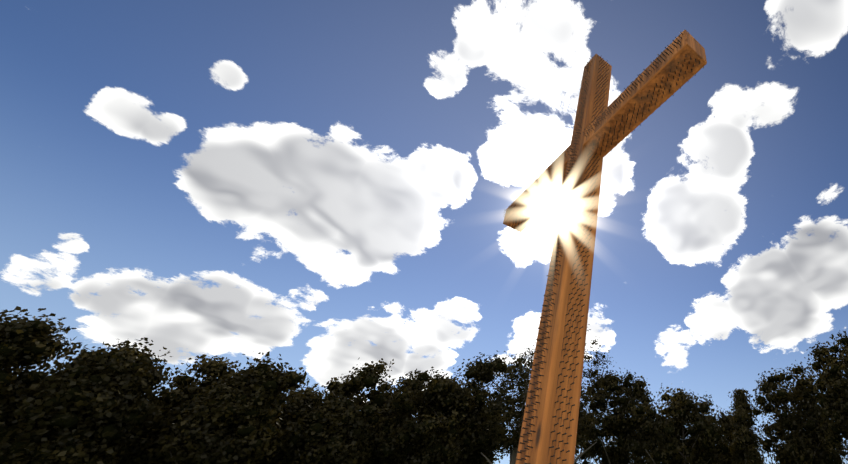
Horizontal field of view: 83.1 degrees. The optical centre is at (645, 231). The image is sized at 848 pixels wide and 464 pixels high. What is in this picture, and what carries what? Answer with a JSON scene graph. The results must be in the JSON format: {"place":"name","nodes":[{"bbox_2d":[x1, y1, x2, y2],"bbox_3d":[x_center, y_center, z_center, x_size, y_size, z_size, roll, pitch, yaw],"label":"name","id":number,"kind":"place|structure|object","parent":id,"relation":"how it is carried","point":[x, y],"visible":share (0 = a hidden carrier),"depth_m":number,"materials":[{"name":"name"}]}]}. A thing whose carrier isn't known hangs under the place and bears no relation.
{"place":"outdoors","nodes":[
{"label":"outdoors","id":0,"kind":"place"},
{"bbox_2d":[0,0,847,463],"label":"sky","id":1,"kind":"structure","parent":0,"point":[324,186],"materials":[{"name":"blue"}]},
{"label":"ground","id":2,"kind":"structure","parent":0,"visible":0},
{"bbox_2d":[0,306,89,421],"bbox_3d":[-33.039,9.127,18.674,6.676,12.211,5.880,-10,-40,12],"label":"tree","id":3,"kind":"object","parent":2,"relation":"on","point":[24,343],"visible":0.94,"depth_m":21.02,"materials":[{"name":"green plant"}]},
{"bbox_2d":[0,347,94,449],"bbox_3d":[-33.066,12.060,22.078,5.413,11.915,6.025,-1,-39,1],"label":"tree","id":4,"kind":"object","parent":2,"relation":"on","point":[7,422],"depth_m":23.44,"materials":[{"name":"green plant"}]},
{"bbox_2d":[0,337,183,463],"bbox_3d":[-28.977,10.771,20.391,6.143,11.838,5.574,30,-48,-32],"label":"tree","id":5,"kind":"object","parent":2,"relation":"on","point":[94,409],"visible":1,"depth_m":20.90,"materials":[{"name":"green plant"}]},
{"bbox_2d":[106,354,238,463],"bbox_3d":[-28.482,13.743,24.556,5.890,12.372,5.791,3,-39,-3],"label":"tree","id":6,"kind":"object","parent":2,"relation":"on","point":[210,370],"visible":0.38,"depth_m":24.97,"materials":[{"name":"green plant"}]},
{"bbox_2d":[139,351,311,463],"bbox_3d":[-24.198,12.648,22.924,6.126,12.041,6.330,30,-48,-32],"label":"tree","id":7,"kind":"object","parent":2,"relation":"on","point":[209,432],"visible":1,"depth_m":23.58,"materials":[{"name":"green plant"}]},
{"bbox_2d":[245,383,327,463],"bbox_3d":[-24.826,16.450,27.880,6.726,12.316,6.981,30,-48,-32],"label":"tree","id":8,"kind":"object","parent":2,"relation":"on","point":[297,406],"visible":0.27,"depth_m":28.51,"materials":[{"name":"green plant"}]},
{"bbox_2d":[268,358,401,463],"bbox_3d":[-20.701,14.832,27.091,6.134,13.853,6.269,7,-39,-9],"label":"tree","id":9,"kind":"object","parent":2,"relation":"on","point":[333,429],"visible":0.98,"depth_m":27.10,"materials":[{"name":"green plant"}]},
{"bbox_2d":[359,371,435,463],"bbox_3d":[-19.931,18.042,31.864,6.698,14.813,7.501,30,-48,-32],"label":"tree","id":10,"kind":"object","parent":2,"relation":"on","point":[377,460],"visible":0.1,"depth_m":32.53,"materials":[{"name":"green plant"}]},
{"bbox_2d":[361,367,485,463],"bbox_3d":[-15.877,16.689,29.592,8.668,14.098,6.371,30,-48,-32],"label":"tree","id":11,"kind":"object","parent":2,"relation":"on","point":[444,395],"visible":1,"depth_m":30.27,"materials":[{"name":"green plant"}]},
{"bbox_2d":[439,350,516,463],"bbox_3d":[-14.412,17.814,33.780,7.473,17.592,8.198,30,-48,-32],"label":"tree","id":12,"kind":"object","parent":2,"relation":"on","point":[481,372],"visible":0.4,"depth_m":34.77,"materials":[{"name":"green plant"}]},
{"bbox_2d":[481,421,504,463],"bbox_3d":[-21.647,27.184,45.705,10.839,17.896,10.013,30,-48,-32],"label":"tree","id":13,"kind":"object","parent":2,"relation":"on","point":[486,462],"visible":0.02,"depth_m":47.45,"materials":[{"name":"green plant"}]},
{"bbox_2d":[475,342,535,463],"bbox_3d":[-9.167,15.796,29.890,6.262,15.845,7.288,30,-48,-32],"label":"tree","id":14,"kind":"object","parent":2,"relation":"on","point":[513,438],"visible":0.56,"depth_m":30.77,"materials":[{"name":"green plant"}]},
{"bbox_2d":[508,407,597,463],"bbox_3d":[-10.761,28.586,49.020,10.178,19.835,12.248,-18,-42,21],"label":"tree","id":15,"kind":"object","parent":2,"relation":"on","point":[582,457],"visible":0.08,"depth_m":51.00,"materials":[{"name":"green plant"}]},
{"bbox_2d":[531,324,615,462],"bbox_3d":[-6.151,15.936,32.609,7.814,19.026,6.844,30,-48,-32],"label":"tree","id":16,"kind":"object","parent":2,"relation":"on","point":[584,428],"visible":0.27,"depth_m":34.72,"materials":[{"name":"green plant"}]},
{"bbox_2d":[576,367,658,463],"bbox_3d":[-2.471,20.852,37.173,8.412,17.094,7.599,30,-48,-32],"label":"tree","id":17,"kind":"object","parent":2,"relation":"on","point":[623,425],"visible":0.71,"depth_m":38.05,"materials":[{"name":"green plant"}]},
{"bbox_2d":[607,412,673,463],"bbox_3d":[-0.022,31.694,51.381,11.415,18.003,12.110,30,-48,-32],"label":"tree","id":18,"kind":"object","parent":2,"relation":"on","point":[642,456],"visible":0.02,"depth_m":51.91,"materials":[{"name":"green plant"}]},
{"bbox_2d":[621,383,735,463],"bbox_3d":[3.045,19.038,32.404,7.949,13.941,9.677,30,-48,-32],"label":"tree","id":19,"kind":"object","parent":2,"relation":"on","point":[665,440],"visible":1,"depth_m":33.06,"materials":[{"name":"green plant"}]},
{"bbox_2d":[687,408,765,463],"bbox_3d":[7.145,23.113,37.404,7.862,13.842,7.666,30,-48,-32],"label":"tree","id":20,"kind":"object","parent":2,"relation":"on","point":[724,420],"visible":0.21,"depth_m":38.68,"materials":[{"name":"green plant"}]},
{"bbox_2d":[727,388,769,463],"bbox_3d":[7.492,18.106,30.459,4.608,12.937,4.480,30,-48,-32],"label":"tree","id":21,"kind":"object","parent":2,"relation":"on","point":[745,438],"visible":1,"depth_m":32.05,"materials":[{"name":"green plant"}]},
{"bbox_2d":[748,360,844,463],"bbox_3d":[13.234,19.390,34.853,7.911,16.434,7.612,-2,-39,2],"label":"tree","id":22,"kind":"object","parent":2,"relation":"on","point":[800,445],"visible":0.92,"depth_m":35.91,"materials":[{"name":"green plant"}]},
{"bbox_2d":[776,391,847,463],"bbox_3d":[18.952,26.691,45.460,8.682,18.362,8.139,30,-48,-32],"label":"tree","id":23,"kind":"object","parent":2,"relation":"on","point":[841,455],"visible":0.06,"depth_m":45.59,"materials":[{"name":"green plant"}]},
{"bbox_2d":[797,330,847,463],"bbox_3d":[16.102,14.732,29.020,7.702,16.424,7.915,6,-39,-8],"label":"tree","id":24,"kind":"object","parent":2,"relation":"on","point":[831,381],"visible":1,"depth_m":30.73,"materials":[{"name":"green plant"}]},
{"label":"gravel apron","id":25,"kind":"structure","parent":2,"relation":"on","visible":0},
{"bbox_2d":[503,30,706,463],"bbox_3d":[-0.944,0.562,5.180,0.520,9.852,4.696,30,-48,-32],"label":"cross","id":26,"kind":"object","parent":25,"relation":"on","point":[571,174],"visible":1,"depth_m":5.35,"materials":[{"name":"brown wood"}]}
]}

